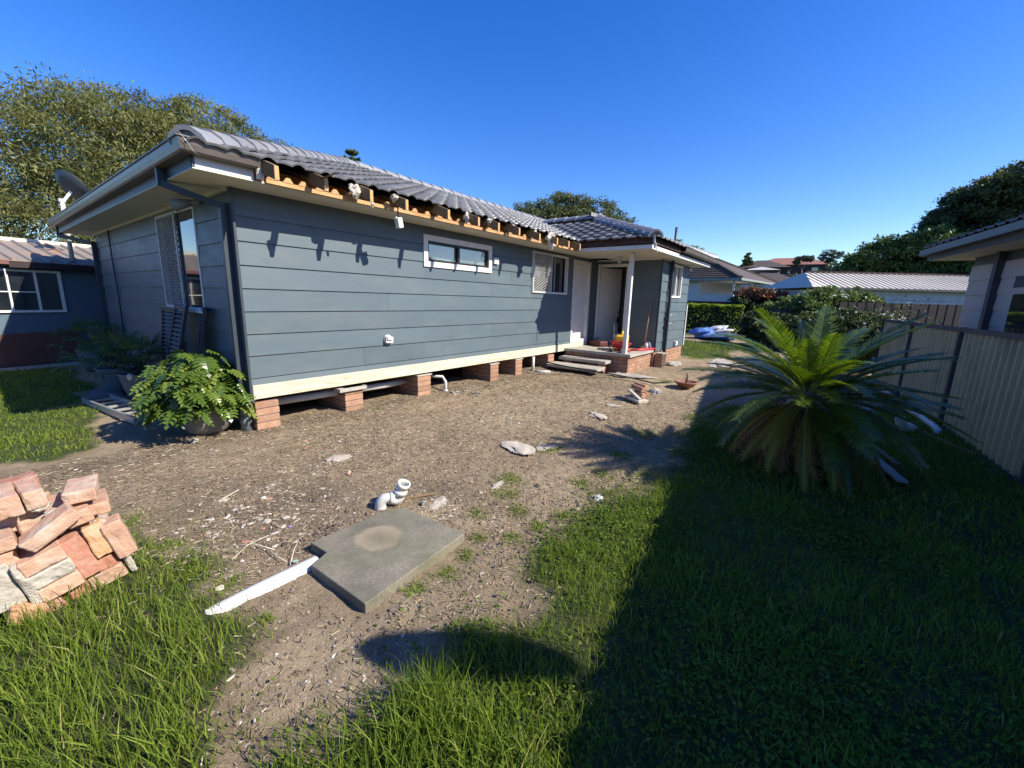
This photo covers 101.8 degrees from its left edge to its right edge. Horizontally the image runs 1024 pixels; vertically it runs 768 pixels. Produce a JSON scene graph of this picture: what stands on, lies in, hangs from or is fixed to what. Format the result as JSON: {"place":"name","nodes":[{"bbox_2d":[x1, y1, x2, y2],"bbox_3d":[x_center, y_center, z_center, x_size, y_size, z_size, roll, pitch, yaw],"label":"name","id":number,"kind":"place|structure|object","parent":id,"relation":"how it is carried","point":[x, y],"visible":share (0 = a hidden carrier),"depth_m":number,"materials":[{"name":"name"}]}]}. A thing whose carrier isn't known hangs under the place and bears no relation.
{"place":"outdoors","nodes":[
{"label":"outdoors","id":0,"kind":"place"},
{"bbox_2d":[0,330,1023,767],"bbox_3d":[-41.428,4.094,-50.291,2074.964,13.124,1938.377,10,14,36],"label":"ground","id":1,"kind":"structure","parent":0,"point":[120,436],"depth_m":2.45,"materials":[{"name":"soil"}]},
{"bbox_2d":[4,600,46,624],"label":"salvaged brick","id":2,"kind":"object","parent":1,"relation":"on","point":[20,607],"visible":0.38,"depth_m":1.99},
{"bbox_2d":[0,330,79,367],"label":"brick wall","id":3,"kind":"structure","parent":1,"relation":"on","point":[21,349],"depth_m":8.57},
{"bbox_2d":[9,537,84,607],"bbox_3d":[-2.372,0.945,2.115,0.227,0.285,0.191,9,28,34],"label":"mortared brick clump","id":4,"kind":"object","parent":1,"relation":"on","point":[47,570],"visible":0.79,"depth_m":2.05,"materials":[{"name":"brick"}]},
{"bbox_2d":[17,503,82,552],"bbox_3d":[-2.285,0.711,2.057,0.117,0.080,0.228,9,47,32],"label":"salvaged brick","id":5,"kind":"object","parent":4,"relation":"on","point":[49,527],"visible":1,"depth_m":2.03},
{"bbox_2d":[0,236,104,367],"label":"garden shed","id":6,"kind":"structure","parent":1,"relation":"on","point":[45,286],"depth_m":8.80,"materials":[{"name":"blue paint"}]},
{"bbox_2d":[0,268,66,312],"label":"window","id":7,"kind":"structure","parent":6,"relation":"in","point":[21,291],"depth_m":8.52,"materials":[{"name":"white paint"}]},
{"bbox_2d":[55,170,88,260],"bbox_3d":[-9.397,-3.599,9.026,0.671,1.843,0.438,0,12,-8],"label":"satellite dish","id":8,"kind":"object","parent":6,"relation":"on","point":[72,186],"visible":0.84,"depth_m":8.80,"materials":[{"name":"metal"}]},
{"bbox_2d":[46,595,65,613],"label":"salvaged brick","id":9,"kind":"object","parent":1,"relation":"on","point":[60,600],"visible":0.29,"depth_m":2.11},
{"bbox_2d":[0,360,114,371],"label":"shed path","id":10,"kind":"structure","parent":1,"relation":"on","point":[67,364],"depth_m":8.56,"materials":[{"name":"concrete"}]},
{"bbox_2d":[68,579,91,598],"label":"salvaged brick","id":11,"kind":"object","parent":1,"relation":"on","point":[71,593],"visible":0.24,"depth_m":2.19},
{"bbox_2d":[57,530,103,578],"bbox_3d":[-2.277,0.896,2.194,0.118,0.252,0.087,9,29,34],"label":"salvaged brick","id":12,"kind":"object","parent":11,"relation":"on","point":[76,547],"visible":0.82,"depth_m":2.16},
{"bbox_2d":[45,315,121,371],"bbox_3d":[-8.254,-0.828,8.287,1.424,1.127,1.310,-5,13,-28],"label":"potted palm","id":13,"kind":"object","parent":1,"relation":"on","point":[78,327],"visible":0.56,"depth_m":8.11,"materials":[{"name":"green plant"}]},
{"bbox_2d":[45,396,128,410],"bbox_3d":[-5.982,0.268,5.902,0.040,0.020,0.900,7,13,25],"label":"lawn stick","id":14,"kind":"object","parent":1,"relation":"on","point":[77,404],"visible":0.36,"depth_m":5.70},
{"bbox_2d":[71,389,123,399],"bbox_3d":[-6.395,0.157,6.420,0.620,0.035,0.420,8,13,28],"label":"grate panel","id":15,"kind":"object","parent":1,"relation":"on","point":[99,393],"visible":0.64,"depth_m":6.36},
{"bbox_2d":[51,325,160,393],"bbox_3d":[-6.201,-0.383,6.497,1.427,1.076,1.514,10,14,36],"label":"potted palm","id":16,"kind":"object","parent":1,"relation":"on","point":[111,383],"visible":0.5,"depth_m":6.38,"materials":[{"name":"green plant"}]},
{"bbox_2d":[87,558,127,589],"bbox_3d":[-2.291,1.038,2.349,0.237,0.085,0.148,12,29,41],"label":"salvaged brick","id":17,"kind":"object","parent":1,"relation":"on","point":[109,572],"visible":0.46,"depth_m":2.28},
{"bbox_2d":[90,551,118,576],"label":"salvaged brick","id":18,"kind":"object","parent":17,"relation":"on","point":[109,559],"visible":0.23,"depth_m":2.28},
{"bbox_2d":[57,513,108,546],"bbox_3d":[-2.465,0.858,2.389,0.211,0.110,0.237,-8,15,-40],"label":"salvaged brick","id":19,"kind":"object","parent":18,"relation":"on","point":[104,515],"visible":0.06,"depth_m":2.33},
{"bbox_2d":[79,517,112,558],"bbox_3d":[-2.246,0.829,2.257,0.118,0.199,0.087,11,28,39],"label":"salvaged brick","id":20,"kind":"object","parent":18,"relation":"on","point":[97,541],"visible":0.79,"depth_m":2.21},
{"bbox_2d":[68,329,167,399],"bbox_3d":[-5.527,-0.295,6.134,1.446,1.083,1.479,10,14,36],"label":"potted palm","id":21,"kind":"object","parent":1,"relation":"on","point":[134,343],"visible":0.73,"depth_m":6.00,"materials":[{"name":"green plant"}]},
{"bbox_2d":[81,394,166,423],"bbox_3d":[-5.237,0.316,5.586,1.750,0.080,0.330,8,13,29],"label":"aluminium ladder","id":22,"kind":"object","parent":1,"relation":"on","point":[118,413],"visible":0.7,"depth_m":5.59,"materials":[{"name":"silver metal"}]},
{"bbox_2d":[124,555,137,570],"bbox_3d":[-2.198,0.994,2.377,0.108,0.161,0.032,10,26,36],"label":"mortar piece","id":23,"kind":"object","parent":1,"relation":"on","point":[130,562],"visible":0.56,"depth_m":2.35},
{"bbox_2d":[100,513,137,558],"bbox_3d":[-2.185,0.847,2.312,0.118,0.229,0.092,12,30,42],"label":"salvaged brick","id":24,"kind":"object","parent":23,"relation":"on","point":[116,533],"visible":0.93,"depth_m":2.28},
{"bbox_2d":[0,59,292,244],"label":"bottlebrush tree","id":25,"kind":"object","parent":1,"relation":"on","point":[139,130],"visible":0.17,"depth_m":14.08,"materials":[{"name":"green plant"}]},
{"bbox_2d":[161,307,177,372],"bbox_3d":[-5.086,-0.440,6.181,0.600,1.380,0.037,9,8,34],"label":"slatted shutter","id":26,"kind":"object","parent":1,"relation":"on","point":[164,319],"visible":0.31,"depth_m":6.22,"materials":[{"name":"wood"}]},
{"bbox_2d":[162,305,188,410],"bbox_3d":[-4.568,-0.335,5.609,0.620,1.460,0.038,11,2,40],"label":"slatted shutter","id":27,"kind":"object","parent":1,"relation":"on","point":[174,325],"visible":0.51,"depth_m":5.59,"materials":[{"name":"grey metal"}]},
{"bbox_2d":[126,349,258,435],"bbox_3d":[-3.636,0.104,4.726,1.376,0.963,1.154,10,14,36],"label":"potted philodendron","id":28,"kind":"object","parent":1,"relation":"on","point":[204,407],"visible":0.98,"depth_m":4.47,"materials":[{"name":"green plant"}]},
{"bbox_2d":[198,306,206,355],"bbox_3d":[-4.018,-0.269,5.355,0.038,1.440,0.480,4,8,-40],"label":"slatted shutter","id":29,"kind":"object","parent":1,"relation":"on","point":[202,331],"visible":0.46,"depth_m":5.14,"materials":[{"name":"wood"}]},
{"bbox_2d":[217,535,298,564],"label":"dry twigs","id":30,"kind":"object","parent":1,"relation":"on","point":[262,546],"visible":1,"depth_m":2.67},
{"bbox_2d":[204,556,318,614],"bbox_3d":[-1.394,1.129,2.323,0.104,0.054,0.620,11,15,38],"label":"buried pipe","id":31,"kind":"object","parent":1,"relation":"on","point":[279,579],"visible":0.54,"depth_m":2.31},
{"bbox_2d":[326,454,351,461],"bbox_3d":[-1.734,0.745,4.173,0.247,0.043,0.136,-6,14,-34],"label":"rubble chunk","id":32,"kind":"object","parent":1,"relation":"on","point":[339,457],"visible":0.95,"depth_m":4.16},
{"bbox_2d":[343,149,360,161],"bbox_3d":[-14.272,-13.819,38.304,7.250,14.309,7.070,1,11,-2],"label":"pine tree","id":33,"kind":"object","parent":1,"relation":"on","point":[352,152],"visible":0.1,"depth_m":36.73,"materials":[{"name":"green plant"}]},
{"bbox_2d":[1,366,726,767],"bbox_3d":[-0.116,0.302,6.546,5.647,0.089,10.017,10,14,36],"label":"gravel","id":34,"kind":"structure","parent":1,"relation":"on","point":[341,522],"depth_m":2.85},
{"bbox_2d":[13,367,743,767],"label":"dry straw","id":35,"kind":"object","parent":1,"relation":"on","point":[303,457],"visible":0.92,"depth_m":3.88,"materials":[{"name":"plant"}]},
{"bbox_2d":[46,124,717,431],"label":"weatherboard house","id":36,"kind":"structure","parent":1,"relation":"on","point":[334,281],"depth_m":6.20,"materials":[{"name":"blue paint"}]},
{"bbox_2d":[154,205,204,312],"bbox_3d":[-4.545,-1.673,5.719,1.590,1.320,0.110,10,14,36],"label":"window","id":37,"kind":"structure","parent":36,"relation":"in","point":[180,239],"depth_m":5.65,"materials":[{"name":"white paint"}]},
{"bbox_2d":[423,234,491,272],"bbox_3d":[-0.915,-2.235,7.234,0.084,0.490,1.665,10,14,36],"label":"window","id":38,"kind":"structure","parent":36,"relation":"in","point":[467,256],"depth_m":7.17,"materials":[{"name":"white paint"}]},
{"bbox_2d":[531,250,568,294],"bbox_3d":[0.866,-2.526,9.566,0.128,0.885,1.515,10,14,36],"label":"window","id":39,"kind":"structure","parent":36,"relation":"in","point":[544,275],"depth_m":9.49,"materials":[{"name":"white paint"}]},
{"bbox_2d":[572,264,584,338],"bbox_3d":[1.682,-2.137,10.861,0.055,1.900,0.640,10,14,36],"label":"door","id":40,"kind":"structure","parent":36,"relation":"in","point":[579,273],"depth_m":10.91,"materials":[{"name":"white paint"}]},
{"bbox_2d":[588,337,607,346],"bbox_3d":[2.317,-1.146,11.227,0.280,0.231,0.560,-3,12,-22],"label":"red tool bag","id":41,"kind":"object","parent":36,"relation":"on","point":[598,343],"visible":1,"depth_m":11.05,"materials":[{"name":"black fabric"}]},
{"bbox_2d":[597,268,621,342],"bbox_3d":[2.761,-2.187,11.727,0.760,2.060,0.099,-5,13,-30],"label":"door","id":42,"kind":"structure","parent":36,"relation":"in","point":[611,279],"depth_m":11.72,"materials":[{"name":"white paint"}]},
{"bbox_2d":[609,338,631,351],"bbox_3d":[2.651,-0.971,10.169,0.534,0.317,0.593,4,12,12],"label":"red hose","id":43,"kind":"object","parent":36,"relation":"on","point":[619,344],"visible":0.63,"depth_m":10.05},
{"bbox_2d":[615,331,628,349],"bbox_3d":[2.753,-1.088,10.388,0.300,0.475,0.450,5,12,17],"label":"yellow container","id":44,"kind":"object","parent":36,"relation":"on","point":[619,337],"visible":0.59,"depth_m":10.20,"materials":[{"name":"plastic"}]},
{"bbox_2d":[631,347,654,350],"bbox_3d":[3.351,-0.857,10.490,0.929,0.102,0.159,-6,14,-32],"label":"red bag","id":45,"kind":"object","parent":36,"relation":"on","point":[645,349],"visible":0.89,"depth_m":10.37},
{"bbox_2d":[672,264,683,297],"bbox_3d":[4.445,-2.787,11.323,0.086,0.865,0.940,10,14,36],"label":"window","id":46,"kind":"structure","parent":36,"relation":"in","point":[677,277],"depth_m":11.56,"materials":[{"name":"white paint"}]},
{"bbox_2d":[311,508,463,613],"bbox_3d":[-0.820,1.112,2.703,0.749,0.170,0.822,10,14,36],"label":"concrete slab","id":47,"kind":"object","parent":1,"relation":"on","point":[365,566],"depth_m":2.59,"materials":[{"name":"concrete"}]},
{"bbox_2d":[122,367,661,753],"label":"earth clods","id":48,"kind":"object","parent":1,"relation":"on","point":[226,742],"visible":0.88,"depth_m":2.82,"materials":[{"name":"soil"}]},
{"bbox_2d":[375,479,410,510],"bbox_3d":[-0.933,0.871,3.258,0.276,0.238,0.113,-1,12,-14],"label":"gully trap","id":49,"kind":"object","parent":1,"relation":"on","point":[397,495],"visible":0.99,"depth_m":3.22,"materials":[{"name":"white plastic"}]},
{"bbox_2d":[155,383,652,584],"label":"flat chips","id":50,"kind":"object","parent":1,"relation":"on","point":[267,521],"visible":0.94,"depth_m":3.12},
{"bbox_2d":[111,356,707,630],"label":"grass tufts","id":51,"kind":"object","parent":1,"relation":"on","point":[266,616],"visible":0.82,"depth_m":2.89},
{"bbox_2d":[429,496,448,509],"bbox_3d":[-0.586,0.961,3.336,0.120,0.028,0.248,4,12,12],"label":"rubble chunk","id":52,"kind":"object","parent":1,"relation":"on","point":[437,503],"visible":0.98,"depth_m":3.33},
{"bbox_2d":[491,480,503,488],"bbox_3d":[-0.124,0.900,3.720,0.084,0.040,0.252,7,13,24],"label":"rubble chunk","id":53,"kind":"object","parent":1,"relation":"on","point":[496,484],"visible":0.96,"depth_m":3.69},
{"bbox_2d":[0,340,1023,767],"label":"grass","id":54,"kind":"structure","parent":1,"relation":"on","point":[436,706],"depth_m":1.95,"materials":[{"name":"plant"}]},
{"bbox_2d":[0,563,27,613],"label":"brick","id":55,"kind":"object","parent":54,"relation":"on","point":[12,592],"visible":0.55,"depth_m":1.97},
{"bbox_2d":[0,548,18,565],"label":"salvaged brick","id":56,"kind":"object","parent":55,"relation":"on","point":[10,557],"visible":0.45,"depth_m":1.98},
{"bbox_2d":[0,526,17,553],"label":"salvaged brick","id":57,"kind":"object","parent":56,"relation":"on","point":[8,540],"visible":0.77,"depth_m":1.96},
{"bbox_2d":[501,441,535,454],"bbox_3d":[0.095,0.711,4.607,0.288,0.070,0.481,-7,14,-37],"label":"rubble chunk","id":58,"kind":"object","parent":1,"relation":"on","point":[520,448],"visible":1,"depth_m":4.56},
{"bbox_2d":[512,200,553,218],"bbox_3d":[2.248,-11.334,36.249,6.610,8.349,3.721,-6,14,-34],"label":"gum tree","id":59,"kind":"object","parent":1,"relation":"on","point":[524,207],"visible":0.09,"depth_m":33.99,"materials":[{"name":"green plant"}]},
{"bbox_2d":[535,444,557,450],"bbox_3d":[0.376,0.712,4.630,0.284,0.043,0.152,-3,12,-21],"label":"rubble chunk","id":60,"kind":"object","parent":1,"relation":"on","point":[542,447],"visible":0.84,"depth_m":4.61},
{"bbox_2d":[131,400,1023,767],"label":"clover","id":61,"kind":"object","parent":1,"relation":"on","point":[755,696],"visible":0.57,"depth_m":1.89,"materials":[{"name":"green plant"}]},
{"bbox_2d":[517,189,637,223],"bbox_3d":[5.877,-10.696,36.233,12.060,11.388,5.351,-3,12,-23],"label":"gum tree","id":62,"kind":"object","parent":1,"relation":"on","point":[577,206],"visible":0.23,"depth_m":33.90,"materials":[{"name":"green plant"}]},
{"bbox_2d":[588,412,606,418],"bbox_3d":[1.230,0.458,5.969,0.238,0.058,0.397,-4,13,-25],"label":"rubble chunk","id":63,"kind":"object","parent":1,"relation":"on","point":[598,415],"visible":0.98,"depth_m":5.92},
{"bbox_2d":[536,359,671,383],"bbox_3d":[1.924,-0.297,8.921,2.870,0.318,0.417,6,12,20],"label":"black cable","id":64,"kind":"object","parent":1,"relation":"on","point":[604,373],"visible":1,"depth_m":9.02,"materials":[{"name":"rubber"}]},
{"bbox_2d":[608,373,656,378],"bbox_3d":[2.670,-0.169,9.230,1.064,0.098,0.284,5,12,15],"label":"plank","id":65,"kind":"object","parent":1,"relation":"on","point":[639,376],"visible":0.79,"depth_m":9.17,"materials":[{"name":"wood"}]},
{"bbox_2d":[624,382,649,403],"bbox_3d":[2.123,0.149,6.973,0.466,0.296,0.340,-10,16,-44],"label":"cored brick block","id":66,"kind":"object","parent":1,"relation":"on","point":[638,394],"depth_m":6.91,"materials":[{"name":"brick"}]},
{"bbox_2d":[648,388,662,393],"bbox_3d":[2.648,0.141,7.744,0.261,0.156,0.322,1,11,0],"label":"rubble chunk","id":67,"kind":"object","parent":1,"relation":"on","point":[654,391],"visible":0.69,"depth_m":7.64,"materials":[{"name":"stone"}]},
{"bbox_2d":[674,373,697,387],"bbox_3d":[3.433,-0.083,8.191,0.430,0.282,0.430,10,14,36],"label":"terracotta dish","id":68,"kind":"object","parent":1,"relation":"on","point":[685,383],"visible":0.99,"depth_m":8.15,"materials":[{"name":"orange ceramic"}]},
{"bbox_2d":[688,327,714,338],"bbox_3d":[9.313,-2.462,20.200,1.456,0.586,1.173,10,14,36],"label":"tarpaulin heap","id":69,"kind":"object","parent":1,"relation":"on","point":[699,333],"visible":0.76,"depth_m":19.95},
{"bbox_2d":[710,325,733,332],"bbox_3d":[10.137,-2.628,20.230,1.219,0.469,1.349,4,12,14],"label":"tarpaulin heap","id":70,"kind":"object","parent":69,"relation":"on","point":[720,329],"visible":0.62,"depth_m":19.86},
{"bbox_2d":[684,302,744,334],"bbox_3d":[10.412,-3.824,24.239,5.438,1.874,1.334,4,12,13],"label":"trimmed hedge","id":71,"kind":"object","parent":1,"relation":"on","point":[702,315],"visible":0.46,"depth_m":23.52,"materials":[{"name":"green plant"}]},
{"bbox_2d":[702,333,737,340],"bbox_3d":[9.588,-2.190,19.215,1.455,0.392,1.510,3,12,6],"label":"tarpaulin heap","id":72,"kind":"object","parent":1,"relation":"on","point":[715,336],"visible":0.81,"depth_m":18.69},
{"bbox_2d":[708,358,734,366],"bbox_3d":[5.987,-0.602,11.854,0.676,0.085,2.198,8,13,30],"label":"rubble chunk","id":73,"kind":"object","parent":1,"relation":"on","point":[720,361],"visible":0.78,"depth_m":11.65,"materials":[{"name":"concrete"}]},
{"bbox_2d":[687,301,762,328],"bbox_3d":[14.922,-4.068,26.250,10.500,2.140,0.100,4,12,13],"label":"boundary fence","id":74,"kind":"object","parent":1,"relation":"on","point":[714,302],"depth_m":26.50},
{"bbox_2d":[687,258,777,301],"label":"white house","id":75,"kind":"structure","parent":1,"relation":"on","point":[720,280],"depth_m":30.30,"materials":[{"name":"paint"}]},
{"bbox_2d":[741,252,753,266],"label":"cypress","id":76,"kind":"object","parent":1,"relation":"on","point":[747,260],"visible":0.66,"depth_m":89.52,"materials":[{"name":"green plant"}]},
{"bbox_2d":[727,285,786,322],"bbox_3d":[15.043,-4.472,25.587,3.728,3.203,2.749,6,12,19],"label":"red tipped shrub","id":77,"kind":"object","parent":1,"relation":"on","point":[750,298],"visible":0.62,"depth_m":25.01,"materials":[{"name":"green plant"}]},
{"bbox_2d":[747,267,780,273],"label":"hillside house","id":78,"kind":"structure","parent":1,"relation":"on","point":[758,270],"depth_m":75.08,"materials":[{"name":"white"}]},
{"bbox_2d":[739,260,790,275],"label":"hillside house","id":79,"kind":"structure","parent":1,"relation":"on","point":[784,269],"depth_m":87.89,"materials":[{"name":"brown tile"}]},
{"bbox_2d":[740,273,790,290],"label":"hillside house","id":80,"kind":"structure","parent":1,"relation":"on","point":[778,277],"depth_m":56.99,"materials":[{"name":"grey tile"}]},
{"bbox_2d":[736,306,803,350],"bbox_3d":[11.066,-2.018,16.047,3.878,1.945,4.043,4,12,14],"label":"garden bush","id":81,"kind":"object","parent":1,"relation":"on","point":[782,317],"visible":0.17,"depth_m":15.72,"materials":[{"name":"green plant"}]},
{"bbox_2d":[769,310,816,340],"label":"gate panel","id":82,"kind":"structure","parent":1,"relation":"on","point":[783,311],"depth_m":15.88,"materials":[{"name":"metal"}]},
{"bbox_2d":[768,258,831,275],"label":"hillside house","id":83,"kind":"structure","parent":1,"relation":"on","point":[815,265],"depth_m":99.78,"materials":[{"name":"red tile"}]},
{"bbox_2d":[792,255,814,273],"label":"flat topped tree","id":84,"kind":"object","parent":1,"relation":"on","point":[797,260],"visible":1,"depth_m":76.56,"materials":[{"name":"green plant"}]},
{"bbox_2d":[738,285,887,342],"bbox_3d":[11.484,-2.513,16.147,4.783,2.621,2.913,10,14,36],"label":"garden bush","id":85,"kind":"object","parent":1,"relation":"on","point":[811,300],"visible":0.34,"depth_m":15.41,"materials":[{"name":"green plant"}]},
{"bbox_2d":[817,249,844,270],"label":"sparse tree","id":86,"kind":"object","parent":1,"relation":"on","point":[828,260],"visible":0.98,"depth_m":70.98,"materials":[{"name":"green plant"}]},
{"bbox_2d":[680,305,982,500],"bbox_3d":[2.880,0.279,4.106,2.352,2.104,2.394,10,14,36],"label":"cycad","id":87,"kind":"object","parent":1,"relation":"on","point":[815,433],"visible":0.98,"depth_m":3.77,"materials":[{"name":"green plant"}]},
{"bbox_2d":[776,306,890,370],"bbox_3d":[9.036,-1.165,11.665,2.772,2.049,2.369,10,14,36],"label":"garden bush","id":88,"kind":"object","parent":1,"relation":"on","point":[847,317],"visible":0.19,"depth_m":10.89,"materials":[{"name":"green plant"}]},
{"bbox_2d":[762,271,969,304],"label":"long shed","id":89,"kind":"structure","parent":1,"relation":"on","point":[946,289],"depth_m":22.54,"materials":[{"name":"metal"}]},
{"bbox_2d":[868,442,900,467],"bbox_3d":[4.127,0.761,4.686,0.060,0.050,0.912,6,12,21],"label":"wooden plank","id":90,"kind":"object","parent":1,"relation":"on","point":[890,460],"visible":0.5,"depth_m":4.41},
{"bbox_2d":[861,451,908,482],"bbox_3d":[3.839,0.793,4.391,0.090,0.020,1.237,6,12,23],"label":"split plank","id":91,"kind":"object","parent":1,"relation":"on","point":[893,474],"visible":0.43,"depth_m":4.01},
{"bbox_2d":[848,293,947,340],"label":"rose stems","id":92,"kind":"object","parent":1,"relation":"on","point":[891,316],"visible":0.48,"depth_m":9.82,"materials":[{"name":"green plant"}]},
{"bbox_2d":[837,302,962,326],"bbox_3d":[15.355,-1.791,14.605,7.800,1.940,0.052,2,12,3],"label":"brown fence","id":93,"kind":"object","parent":1,"relation":"on","point":[949,315],"visible":0.17,"depth_m":14.52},
{"bbox_2d":[818,222,984,273],"bbox_3d":[26.033,-7.038,27.840,9.731,6.787,5.149,10,14,36],"label":"leafy tree","id":94,"kind":"object","parent":1,"relation":"on","point":[872,260],"visible":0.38,"depth_m":26.80,"materials":[{"name":"green plant"}]},
{"bbox_2d":[894,416,918,432],"bbox_3d":[5.252,0.537,5.545,0.390,0.241,0.151,-3,13,-23],"label":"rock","id":95,"kind":"object","parent":1,"relation":"on","point":[909,426],"visible":0.72,"depth_m":5.49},
{"bbox_2d":[881,391,941,433],"bbox_3d":[6.501,0.402,6.875,0.115,0.170,3.294,8,13,30],"label":"waste pipe","id":96,"kind":"object","parent":1,"relation":"on","point":[931,424],"visible":0.35,"depth_m":5.88,"materials":[{"name":"white plastic"}]},
{"bbox_2d":[916,430,977,455],"bbox_3d":[5.375,0.685,5.322,0.050,0.040,1.275,4,12,11],"label":"wooden plank","id":97,"kind":"object","parent":1,"relation":"on","point":[958,447],"visible":0.43,"depth_m":5.04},
{"bbox_2d":[873,319,1023,486],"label":"corrugated fence","id":98,"kind":"object","parent":1,"relation":"on","point":[985,381],"visible":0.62,"depth_m":5.14,"materials":[{"name":"metal"}]},
{"bbox_2d":[880,158,1023,273],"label":"evergreen tree","id":99,"kind":"object","parent":1,"relation":"on","point":[997,196],"visible":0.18,"depth_m":25.66,"materials":[{"name":"green plant"}]},
{"bbox_2d":[919,215,1023,333],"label":"neighbour house","id":100,"kind":"structure","parent":1,"relation":"on","point":[994,298],"depth_m":6.81,"materials":[{"name":"paint"}]},
{"bbox_2d":[999,287,1023,333],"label":"window","id":101,"kind":"structure","parent":100,"relation":"in","point":[1013,316],"depth_m":6.33,"materials":[{"name":"white glass"}]},
{"bbox_2d":[0,0,1023,266],"label":"sky","id":102,"kind":"structure","parent":0,"point":[767,129],"materials":[{"name":"blue"}]},
{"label":"salvaged brick","id":103,"kind":"object","parent":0,"visible":0},
{"bbox_2d":[0,491,49,531],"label":"salvaged brick","id":104,"kind":"object","parent":103,"relation":"on","point":[11,522],"visible":0.26,"depth_m":2.06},
{"bbox_2d":[0,482,25,520],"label":"salvaged brick","id":105,"kind":"object","parent":104,"relation":"on","point":[11,506],"visible":1,"depth_m":1.96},
{"bbox_2d":[0,471,40,485],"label":"salvaged brick","id":106,"kind":"object","parent":104,"relation":"on","point":[20,477],"visible":0.41,"depth_m":2.20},
{"bbox_2d":[12,477,47,510],"bbox_3d":[-2.417,0.552,2.087,0.237,0.107,0.078,9,19,32],"label":"salvaged brick","id":107,"kind":"object","parent":104,"relation":"on","point":[30,493],"visible":0.93,"depth_m":2.04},
{"bbox_2d":[26,501,52,511],"bbox_3d":[-2.347,0.612,2.067,0.057,0.041,0.093,10,14,36],"label":"mortar lump","id":108,"kind":"object","parent":107,"relation":"on","point":[43,508],"visible":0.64,"depth_m":2.06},
{"bbox_2d":[16,493,62,535],"bbox_3d":[-2.472,0.693,2.196,0.239,0.113,0.213,8,21,30],"label":"salvaged brick","id":109,"kind":"object","parent":103,"relation":"on","point":[24,526],"visible":0.25,"depth_m":2.10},
{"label":"salvaged brick","id":110,"kind":"object","parent":103,"relation":"on","visible":0},
{"bbox_2d":[69,501,93,528],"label":"salvaged brick","id":111,"kind":"object","parent":110,"relation":"on","point":[83,508],"visible":0.29,"depth_m":2.16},
{"bbox_2d":[61,474,99,504],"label":"salvaged brick","id":112,"kind":"object","parent":111,"relation":"on","point":[80,490],"visible":0.99,"depth_m":2.19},
{"bbox_2d":[88,488,110,515],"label":"salvaged brick","id":113,"kind":"object","parent":110,"relation":"on","point":[100,504],"visible":0.58,"depth_m":2.26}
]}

